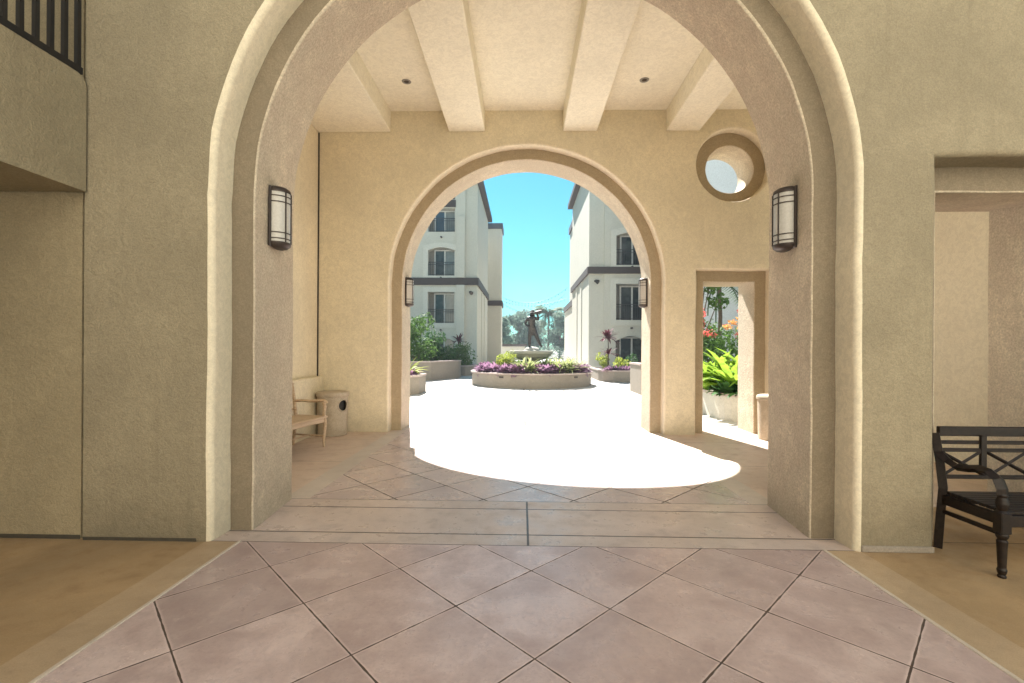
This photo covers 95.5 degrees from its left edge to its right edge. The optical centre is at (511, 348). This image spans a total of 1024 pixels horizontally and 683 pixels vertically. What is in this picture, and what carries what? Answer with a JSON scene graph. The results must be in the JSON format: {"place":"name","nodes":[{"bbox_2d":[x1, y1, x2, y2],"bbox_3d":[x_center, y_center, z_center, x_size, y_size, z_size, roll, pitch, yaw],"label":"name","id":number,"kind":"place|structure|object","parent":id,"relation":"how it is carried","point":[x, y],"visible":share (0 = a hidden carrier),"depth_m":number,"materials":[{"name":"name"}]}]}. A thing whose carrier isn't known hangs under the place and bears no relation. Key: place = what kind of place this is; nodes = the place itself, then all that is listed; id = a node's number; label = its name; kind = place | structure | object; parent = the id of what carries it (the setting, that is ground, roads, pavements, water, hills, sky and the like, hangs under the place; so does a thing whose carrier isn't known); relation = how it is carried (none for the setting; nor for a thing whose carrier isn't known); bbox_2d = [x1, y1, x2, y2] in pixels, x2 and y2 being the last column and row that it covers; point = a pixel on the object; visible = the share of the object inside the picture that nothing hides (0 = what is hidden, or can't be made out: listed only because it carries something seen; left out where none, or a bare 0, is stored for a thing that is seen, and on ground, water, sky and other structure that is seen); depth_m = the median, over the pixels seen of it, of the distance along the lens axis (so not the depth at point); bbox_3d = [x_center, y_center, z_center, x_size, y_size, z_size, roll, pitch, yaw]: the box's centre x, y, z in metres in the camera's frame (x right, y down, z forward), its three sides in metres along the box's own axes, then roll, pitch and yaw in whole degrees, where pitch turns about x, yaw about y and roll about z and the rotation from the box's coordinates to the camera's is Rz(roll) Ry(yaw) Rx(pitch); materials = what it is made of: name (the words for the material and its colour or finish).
{"place":"outdoors","nodes":[
{"label":"outdoors","id":0,"kind":"place"},
{"bbox_2d":[0,538,202,665],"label":"pavement","id":1,"kind":"structure","parent":0,"point":[48,587],"depth_m":2.92,"materials":[{"name":"brown concrete"}]},
{"bbox_2d":[0,541,235,682],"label":"pavement","id":2,"kind":"structure","parent":0,"point":[35,661],"depth_m":2.48,"materials":[{"name":"beige concrete"}]},
{"bbox_2d":[292,430,391,492],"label":"pavement","id":3,"kind":"structure","parent":0,"point":[313,458],"depth_m":6.42,"materials":[{"name":"concrete"}]},
{"bbox_2d":[292,376,322,442],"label":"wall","id":4,"kind":"structure","parent":3,"relation":"on","point":[308,388],"depth_m":7.43,"materials":[{"name":"beige paint"}]},
{"bbox_2d":[292,383,327,446],"bbox_3d":[-3.169,0.961,6.160,0.646,0.946,1.511,0,0,13],"label":"garden bench","id":5,"kind":"object","parent":3,"relation":"on","point":[299,421],"visible":0.28,"depth_m":6.78,"materials":[{"name":"brown wood"}]},
{"bbox_2d":[316,390,348,436],"bbox_3d":[-2.993,1.068,7.759,0.524,0.728,0.524,0,0,26],"label":"litter bin","id":6,"kind":"object","parent":3,"relation":"on","point":[337,412],"visible":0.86,"depth_m":7.57,"materials":[{"name":"concrete"}]},
{"bbox_2d":[292,424,414,497],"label":"pavement","id":7,"kind":"structure","parent":0,"point":[316,485],"depth_m":5.63,"materials":[{"name":"beige concrete"}]},
{"bbox_2d":[36,542,1018,682],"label":"paving","id":8,"kind":"structure","parent":0,"point":[269,612],"depth_m":2.46,"materials":[{"name":"pink tile"}]},
{"bbox_2d":[484,173,573,348],"label":"sky","id":9,"kind":"structure","parent":0,"point":[533,211],"materials":[{"name":"blue"}]},
{"bbox_2d":[309,424,749,503],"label":"paving","id":10,"kind":"structure","parent":0,"point":[621,464],"depth_m":5.58,"materials":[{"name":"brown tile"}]},
{"bbox_2d":[541,349,563,358],"bbox_3d":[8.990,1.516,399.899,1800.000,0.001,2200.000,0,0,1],"label":"ground","id":11,"kind":"structure","parent":0,"point":[554,355],"depth_m":104.70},
{"bbox_2d":[0,0,85,538],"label":"wing wall","id":12,"kind":"structure","parent":11,"relation":"on","point":[41,345],"depth_m":3.51,"materials":[{"name":"paint"}]},
{"bbox_2d":[292,123,319,378],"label":"passage wall","id":13,"kind":"structure","parent":11,"relation":"on","point":[305,337],"depth_m":7.64,"materials":[{"name":"beige paint"}]},
{"bbox_2d":[410,181,491,363],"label":"apartment building","id":14,"kind":"structure","parent":11,"relation":"on","point":[449,269],"depth_m":33.19,"materials":[{"name":"paint"}]},
{"bbox_2d":[434,338,453,356],"bbox_3d":[-4.900,0.251,33.684,1.530,2.100,0.090,0,0,1],"label":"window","id":15,"kind":"structure","parent":14,"relation":"in","point":[448,341],"depth_m":33.69,"materials":[{"name":"glass"}]},
{"bbox_2d":[434,293,453,322],"bbox_3d":[-4.881,-2.919,33.684,1.530,2.180,0.090,0,0,1],"label":"window","id":16,"kind":"structure","parent":14,"relation":"in","point":[441,300],"depth_m":33.69,"materials":[{"name":"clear glass"}]},
{"bbox_2d":[434,250,454,275],"bbox_3d":[-4.861,-6.174,33.684,1.530,1.950,0.090,0,0,1],"label":"window","id":17,"kind":"structure","parent":14,"relation":"in","point":[439,255],"depth_m":33.69,"materials":[{"name":"clear glass"}]},
{"bbox_2d":[435,211,454,231],"bbox_3d":[-4.844,-9.159,33.684,1.530,1.660,0.090,0,0,1],"label":"window","id":18,"kind":"structure","parent":14,"relation":"in","point":[442,214],"depth_m":33.69,"materials":[{"name":"blue glass"}]},
{"bbox_2d":[487,223,503,362],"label":"apartment block","id":19,"kind":"structure","parent":11,"relation":"on","point":[495,301],"depth_m":46.05,"materials":[{"name":"paint"}]},
{"bbox_2d":[502,315,513,343],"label":"broadleaf tree","id":20,"kind":"object","parent":11,"relation":"on","point":[506,332],"visible":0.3,"depth_m":69.09,"materials":[{"name":"green plant"}]},
{"bbox_2d":[504,311,537,347],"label":"broadleaf tree","id":21,"kind":"object","parent":11,"relation":"on","point":[517,321],"visible":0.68,"depth_m":76.77,"materials":[{"name":"green plant"}]},
{"bbox_2d":[29,540,1023,682],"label":"kerb","id":22,"kind":"structure","parent":11,"relation":"on","point":[114,626],"depth_m":2.45,"materials":[{"name":"beige concrete"}]},
{"bbox_2d":[512,308,547,336],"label":"broadleaf tree","id":23,"kind":"object","parent":11,"relation":"on","point":[545,330],"visible":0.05,"depth_m":96.99,"materials":[{"name":"green plant"}]},
{"bbox_2d":[212,498,853,550],"bbox_3d":[0.130,1.451,3.918,5.100,0.001,1.000,0,0,1],"label":"threshold","id":24,"kind":"object","parent":11,"relation":"on","point":[593,524],"visible":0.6,"depth_m":3.82,"materials":[{"name":"grey concrete"}]},
{"bbox_2d":[508,328,564,352],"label":"treeline","id":25,"kind":"object","parent":11,"relation":"on","point":[544,347],"visible":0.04,"depth_m":122.46,"materials":[{"name":"green plant"}]},
{"bbox_2d":[527,320,546,350],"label":"broadleaf tree","id":26,"kind":"object","parent":11,"relation":"on","point":[537,325],"visible":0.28,"depth_m":81.00,"materials":[{"name":"green plant"}]},
{"bbox_2d":[318,109,769,434],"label":"archway wall","id":27,"kind":"structure","parent":11,"relation":"on","point":[385,198],"depth_m":8.03,"materials":[{"name":"beige paint"}]},
{"bbox_2d":[405,277,413,306],"bbox_3d":[-1.860,-1.031,8.494,0.131,0.536,0.230,0,0,1],"label":"wall sconce","id":28,"kind":"object","parent":27,"relation":"attached to","point":[409,291],"depth_m":8.41,"materials":[{"name":"beige glass"}]},
{"bbox_2d":[311,0,746,131],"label":"ceiling","id":29,"kind":"structure","parent":27,"relation":"attached to","point":[465,65],"depth_m":6.53,"materials":[{"name":"beige paint"}]},
{"bbox_2d":[402,79,410,83],"bbox_3d":[-1.616,-4.086,7.119,0.144,0.005,0.144,0,0,1],"label":"recessed light","id":30,"kind":"object","parent":29,"relation":"attached to","point":[406,81],"visible":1,"depth_m":7.11,"materials":[{"name":"brown metal"}]},
{"bbox_2d":[639,77,648,82],"bbox_3d":[2.003,-4.065,7.037,0.144,0.005,0.144,0,0,1],"label":"recessed light","id":31,"kind":"object","parent":29,"relation":"attached to","point":[643,79],"visible":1,"depth_m":7.03,"materials":[{"name":"brown metal"}]},
{"bbox_2d":[638,278,647,307],"bbox_3d":[2.352,-1.006,8.399,0.131,0.536,0.230,0,0,1],"label":"wall sconce","id":32,"kind":"object","parent":27,"relation":"attached to","point":[642,291],"depth_m":8.32,"materials":[{"name":"beige glass"}]},
{"bbox_2d":[532,305,563,357],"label":"palm tree","id":33,"kind":"object","parent":11,"relation":"on","point":[546,313],"visible":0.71,"depth_m":74.64,"materials":[{"name":"green plant"}]},
{"bbox_2d":[83,0,1023,552],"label":"archway wall","id":34,"kind":"structure","parent":11,"relation":"on","point":[885,130],"depth_m":3.48,"materials":[{"name":"beige paint"}]},
{"bbox_2d":[0,0,86,191],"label":"balcony","id":35,"kind":"structure","parent":34,"relation":"attached to","point":[43,87],"depth_m":3.16,"materials":[{"name":"paint"}]},
{"bbox_2d":[268,185,291,250],"bbox_3d":[-1.983,-1.122,4.016,0.131,0.536,0.230,0,0,1],"label":"wall sconce","id":36,"kind":"object","parent":34,"relation":"attached to","point":[279,218],"depth_m":3.94,"materials":[{"name":"white glass"}]},
{"bbox_2d":[772,185,797,252],"bbox_3d":[2.275,-1.086,3.920,0.131,0.536,0.230,0,0,1],"label":"wall sconce","id":37,"kind":"object","parent":34,"relation":"attached to","point":[784,219],"depth_m":3.84,"materials":[{"name":"white glass"}]},
{"bbox_2d":[545,310,564,358],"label":"broadleaf tree","id":38,"kind":"object","parent":11,"relation":"on","point":[556,332],"visible":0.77,"depth_m":69.22,"materials":[{"name":"green plant"}]},
{"bbox_2d":[563,219,572,360],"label":"apartment block","id":39,"kind":"structure","parent":11,"relation":"on","point":[567,309],"depth_m":42.69,"materials":[{"name":"paint"}]},
{"bbox_2d":[503,288,566,304],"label":"string lights","id":40,"kind":"object","parent":39,"relation":"hanging from","point":[534,302],"visible":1,"depth_m":45.45,"materials":[{"name":"white metal"}]},
{"bbox_2d":[568,183,641,368],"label":"apartment building","id":41,"kind":"structure","parent":11,"relation":"on","point":[604,251],"depth_m":28.72,"materials":[{"name":"paint"}]},
{"bbox_2d":[620,236,638,263],"bbox_3d":[7.518,-6.100,29.104,1.530,1.950,0.090,0,0,1],"label":"window","id":42,"kind":"structure","parent":41,"relation":"in","point":[625,241],"depth_m":29.12,"materials":[{"name":"grey glass"}]},
{"bbox_2d":[619,337,640,364],"bbox_3d":[7.480,0.325,29.104,1.530,2.100,0.090,0,0,1],"label":"window","id":43,"kind":"structure","parent":41,"relation":"in","point":[627,345],"depth_m":29.12,"materials":[{"name":"grey glass"}]},
{"bbox_2d":[619,286,641,319],"bbox_3d":[7.499,-2.845,29.104,1.530,2.180,0.090,0,0,1],"label":"window","id":44,"kind":"structure","parent":41,"relation":"in","point":[627,294],"depth_m":29.12,"materials":[{"name":"grey glass"}]},
{"bbox_2d":[703,160,737,362],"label":"garden building","id":45,"kind":"structure","parent":11,"relation":"on","point":[721,176],"depth_m":19.31,"materials":[{"name":"white paint"}]},
{"bbox_2d":[934,211,988,473],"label":"passage wall","id":46,"kind":"structure","parent":11,"relation":"on","point":[961,288],"depth_m":5.72,"materials":[{"name":"beige paint"}]},
{"bbox_2d":[410,359,736,426],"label":"plaza","id":47,"kind":"structure","parent":0,"point":[462,400],"depth_m":11.79,"materials":[{"name":"concrete"}]},
{"bbox_2d":[410,373,426,394],"bbox_3d":[-4.541,1.133,15.205,3.308,0.620,1.628,0,0,1],"label":"planter","id":48,"kind":"object","parent":47,"relation":"on","point":[417,383],"visible":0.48,"depth_m":14.61,"materials":[{"name":"paint"}]},
{"bbox_2d":[410,368,423,374],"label":"purple groundcover","id":49,"kind":"object","parent":48,"relation":"in","point":[412,372],"visible":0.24,"depth_m":14.88,"materials":[{"name":"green plant"}]},
{"bbox_2d":[410,360,425,372],"bbox_3d":[-3.375,0.565,15.164,1.442,0.639,1.323,0,0,1],"label":"croton","id":50,"kind":"object","parent":48,"relation":"in","point":[413,366],"visible":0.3,"depth_m":15.15,"materials":[{"name":"yellow plant"}]},
{"bbox_2d":[410,359,460,380],"bbox_3d":[-5.548,0.992,22.676,5.954,0.890,4.144,0,0,1],"label":"planter","id":51,"kind":"object","parent":47,"relation":"on","point":[442,370],"visible":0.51,"depth_m":21.45,"materials":[{"name":"paint"}]},
{"bbox_2d":[410,312,437,360],"bbox_3d":[-4.404,-0.346,21.756,1.921,2.719,2.256,0,0,36],"label":"shrub","id":52,"kind":"object","parent":51,"relation":"in","point":[417,353],"visible":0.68,"depth_m":21.53,"materials":[{"name":"green plant"}]},
{"bbox_2d":[421,328,446,360],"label":"shrub","id":53,"kind":"object","parent":51,"relation":"in","point":[437,339],"visible":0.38,"depth_m":22.93,"materials":[{"name":"green plant"}]},
{"bbox_2d":[433,345,457,360],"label":"shrub","id":54,"kind":"object","parent":51,"relation":"in","point":[445,354],"visible":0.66,"depth_m":23.10,"materials":[{"name":"green plant"}]},
{"bbox_2d":[461,364,478,375],"bbox_3d":[-3.722,1.163,26.039,3.452,0.570,3.147,0,0,1],"label":"planter","id":55,"kind":"object","parent":47,"relation":"on","point":[466,370],"visible":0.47,"depth_m":24.61,"materials":[{"name":"paint"}]},
{"bbox_2d":[452,333,464,352],"bbox_3d":[-3.018,0.012,26.328,1.105,1.943,1.034,0,0,1],"label":"cordyline","id":56,"kind":"object","parent":55,"relation":"in","point":[458,339],"visible":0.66,"depth_m":26.29,"materials":[{"name":"red plant"}]},
{"bbox_2d":[447,341,477,364],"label":"shrub","id":57,"kind":"object","parent":55,"relation":"in","point":[463,355],"visible":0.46,"depth_m":25.11,"materials":[{"name":"green plant"}]},
{"bbox_2d":[502,344,526,359],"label":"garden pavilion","id":58,"kind":"structure","parent":47,"relation":"on","point":[509,347],"depth_m":61.00,"materials":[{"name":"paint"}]},
{"bbox_2d":[471,370,592,388],"bbox_3d":[0.796,1.180,19.237,5.000,0.590,5.000,0,0,1],"label":"planter","id":59,"kind":"object","parent":47,"relation":"on","point":[540,381],"visible":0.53,"depth_m":17.05,"materials":[{"name":"paint"}]},
{"bbox_2d":[496,349,516,365],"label":"chartreuse shrub","id":60,"kind":"object","parent":59,"relation":"in","point":[507,360],"visible":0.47,"depth_m":17.88,"materials":[{"name":"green plant"}]},
{"bbox_2d":[504,357,540,372],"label":"spiky plant","id":61,"kind":"object","parent":59,"relation":"in","point":[529,365],"visible":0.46,"depth_m":17.07,"materials":[{"name":"green plant"}]},
{"bbox_2d":[512,358,533,373],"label":"spiky plant","id":62,"kind":"object","parent":59,"relation":"in","point":[522,362],"visible":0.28,"depth_m":17.25,"materials":[{"name":"green plant"}]},
{"bbox_2d":[517,358,538,372],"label":"spiky plant","id":63,"kind":"object","parent":59,"relation":"in","point":[531,367],"visible":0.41,"depth_m":17.08,"materials":[{"name":"green plant"}]},
{"bbox_2d":[472,361,590,377],"bbox_3d":[0.785,0.817,18.241,5.008,0.670,3.005,0,0,1],"label":"purple groundcover","id":64,"kind":"object","parent":59,"relation":"in","point":[484,366],"visible":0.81,"depth_m":17.30,"materials":[{"name":"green plant"}]},
{"bbox_2d":[510,347,552,362],"bbox_3d":[0.800,0.493,19.237,1.770,1.124,1.770,0,0,1],"label":"fountain","id":65,"kind":"object","parent":59,"relation":"in","point":[533,353],"visible":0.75,"depth_m":18.61,"materials":[{"name":"stone"}]},
{"bbox_2d":[524,310,542,347],"bbox_3d":[0.873,-0.806,19.145,0.770,1.596,0.446,0,0,11],"label":"statue","id":66,"kind":"object","parent":65,"relation":"on","point":[531,318],"visible":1,"depth_m":19.13,"materials":[{"name":"brown metal"}]},
{"bbox_2d":[537,357,554,364],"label":"spiky plant","id":67,"kind":"object","parent":59,"relation":"in","point":[546,361],"visible":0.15,"depth_m":17.68,"materials":[{"name":"green plant"}]},
{"bbox_2d":[546,357,572,372],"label":"spiky plant","id":68,"kind":"object","parent":59,"relation":"in","point":[560,364],"visible":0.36,"depth_m":17.44,"materials":[{"name":"green plant"}]},
{"bbox_2d":[547,357,578,373],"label":"spiky plant","id":69,"kind":"object","parent":59,"relation":"in","point":[557,365],"visible":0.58,"depth_m":17.31,"materials":[{"name":"green plant"}]},
{"bbox_2d":[557,357,580,372],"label":"spiky plant","id":70,"kind":"object","parent":59,"relation":"in","point":[572,359],"visible":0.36,"depth_m":17.61,"materials":[{"name":"green plant"}]},
{"bbox_2d":[559,358,592,372],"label":"spiky plant","id":71,"kind":"object","parent":59,"relation":"in","point":[571,370],"visible":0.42,"depth_m":17.62,"materials":[{"name":"green plant"}]},
{"bbox_2d":[527,346,563,358],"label":"hedge","id":72,"kind":"object","parent":47,"relation":"on","point":[560,353],"visible":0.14,"depth_m":66.34,"materials":[{"name":"green plant"}]},
{"bbox_2d":[589,367,629,382],"bbox_3d":[6.247,1.238,22.365,4.554,0.540,4.050,0,0,1],"label":"planter","id":73,"kind":"object","parent":47,"relation":"on","point":[599,374],"visible":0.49,"depth_m":20.54,"materials":[{"name":"paint"}]},
{"bbox_2d":[595,352,609,367],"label":"chartreuse shrub","id":74,"kind":"object","parent":73,"relation":"in","point":[604,360],"visible":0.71,"depth_m":21.73,"materials":[{"name":"green plant"}]},
{"bbox_2d":[598,328,618,365],"bbox_3d":[4.454,0.022,21.477,1.039,2.012,1.167,0,0,-40],"label":"cordyline","id":75,"kind":"object","parent":73,"relation":"in","point":[607,334],"visible":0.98,"depth_m":21.42,"materials":[{"name":"purple plant"}]},
{"bbox_2d":[602,365,629,372],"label":"purple groundcover","id":76,"kind":"object","parent":73,"relation":"in","point":[616,367],"visible":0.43,"depth_m":20.73,"materials":[{"name":"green plant"}]},
{"bbox_2d":[613,356,630,367],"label":"chartreuse shrub","id":77,"kind":"object","parent":73,"relation":"in","point":[617,360],"visible":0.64,"depth_m":21.75,"materials":[{"name":"green plant"}]},
{"bbox_2d":[625,353,637,365],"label":"shrub","id":78,"kind":"object","parent":73,"relation":"in","point":[633,359],"visible":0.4,"depth_m":22.13,"materials":[{"name":"green plant"}]},
{"bbox_2d":[629,362,706,394],"bbox_3d":[6.485,0.999,15.508,4.777,1.020,1.518,0,0,1],"label":"planter","id":79,"kind":"object","parent":47,"relation":"on","point":[635,377],"visible":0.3,"depth_m":15.53,"materials":[{"name":"paint"}]},
{"bbox_2d":[722,309,737,358],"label":"flowering shrub","id":80,"kind":"object","parent":79,"relation":"in","point":[736,331],"visible":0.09,"depth_m":15.33,"materials":[{"name":"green plant"}]},
{"bbox_2d":[703,287,728,359],"bbox_3d":[5.798,-0.537,14.404,1.783,4.450,2.188,0,0,35],"label":"garden tree","id":81,"kind":"object","parent":47,"relation":"on","point":[716,304],"visible":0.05,"depth_m":14.04,"materials":[{"name":"green plant"}]},
{"bbox_2d":[703,287,737,335],"bbox_3d":[6.663,-0.548,15.178,3.064,4.285,3.083,0,0,-30],"label":"palm tree","id":82,"kind":"object","parent":47,"relation":"on","point":[719,321],"visible":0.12,"depth_m":15.03,"materials":[{"name":"green plant"}]},
{"bbox_2d":[703,388,737,421],"bbox_3d":[6.806,1.221,11.624,4.958,0.580,5.309,0,0,1],"label":"planter","id":83,"kind":"object","parent":47,"relation":"on","point":[722,407],"visible":0.16,"depth_m":9.69,"materials":[{"name":"white paint"}]},
{"bbox_2d":[703,309,729,364],"bbox_3d":[5.356,0.117,12.934,1.364,2.449,1.773,0,0,1],"label":"flowering shrub","id":84,"kind":"object","parent":83,"relation":"in","point":[707,332],"visible":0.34,"depth_m":12.66,"materials":[{"name":"green plant"}]},
{"bbox_2d":[703,349,732,393],"bbox_3d":[4.760,0.490,11.183,2.273,1.132,2.408,0,0,37],"label":"ginger plant","id":85,"kind":"object","parent":83,"relation":"in","point":[723,357],"visible":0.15,"depth_m":10.78,"materials":[{"name":"green plant"}]},
{"bbox_2d":[703,349,734,380],"bbox_3d":[5.001,0.526,10.585,2.112,1.052,2.238,0,0,3],"label":"ginger plant","id":86,"kind":"object","parent":83,"relation":"in","point":[715,355],"visible":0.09,"depth_m":10.26,"materials":[{"name":"green plant"}]},
{"bbox_2d":[703,352,737,387],"bbox_3d":[4.769,0.529,9.981,2.213,1.040,2.089,0,0,1],"label":"plant","id":87,"kind":"object","parent":83,"relation":"in","point":[725,373],"visible":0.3,"depth_m":9.80,"materials":[{"name":"green plant"}]},
{"bbox_2d":[705,347,736,374],"bbox_3d":[5.553,0.509,10.768,2.204,1.097,2.335,0,0,24],"label":"ginger plant","id":88,"kind":"object","parent":83,"relation":"in","point":[732,362],"visible":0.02,"depth_m":10.62,"materials":[{"name":"green plant"}]},
{"bbox_2d":[706,317,737,362],"bbox_3d":[5.831,0.186,12.128,1.320,2.180,1.335,0,0,1],"label":"flowering shrub","id":89,"kind":"object","parent":83,"relation":"in","point":[728,340],"visible":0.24,"depth_m":12.12,"materials":[{"name":"green plant"}]},
{"bbox_2d":[707,375,737,398],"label":"groundcover","id":90,"kind":"object","parent":83,"relation":"in","point":[725,388],"visible":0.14,"depth_m":9.58,"materials":[{"name":"green plant"}]},
{"bbox_2d":[720,356,737,386],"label":"ginger plant","id":91,"kind":"object","parent":83,"relation":"in","point":[731,370],"visible":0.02,"depth_m":9.99,"materials":[{"name":"green plant"}]},
{"bbox_2d":[724,355,737,366],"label":"ginger plant","id":92,"kind":"object","parent":83,"relation":"in","point":[727,362],"visible":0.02,"depth_m":11.12,"materials":[{"name":"green plant"}]},
{"bbox_2d":[638,427,767,504],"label":"pavement","id":93,"kind":"structure","parent":0,"point":[743,491],"depth_m":5.50,"materials":[{"name":"beige concrete"}]},
{"bbox_2d":[664,427,986,507],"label":"pavement","id":94,"kind":"structure","parent":0,"point":[739,455],"depth_m":6.32,"materials":[{"name":"concrete"}]},
{"bbox_2d":[756,394,767,440],"bbox_3d":[4.265,1.112,7.566,0.524,0.728,0.524,0,0,11],"label":"litter bin","id":95,"kind":"object","parent":94,"relation":"on","point":[762,406],"visible":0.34,"depth_m":7.49,"materials":[{"name":"concrete"}]},
{"bbox_2d":[829,551,1023,680],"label":"pavement","id":96,"kind":"structure","parent":0,"point":[1004,652],"depth_m":2.57,"materials":[{"name":"beige concrete"}]},
{"bbox_2d":[863,507,1023,648],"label":"pavement","id":97,"kind":"structure","parent":0,"point":[958,570],"depth_m":3.05,"materials":[{"name":"brown concrete"}]},
{"bbox_2d":[933,426,1023,578],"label":"garden bench","id":98,"kind":"object","parent":97,"relation":"on","point":[1005,516],"visible":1,"depth_m":3.37,"materials":[{"name":"brown wood"}]}
]}

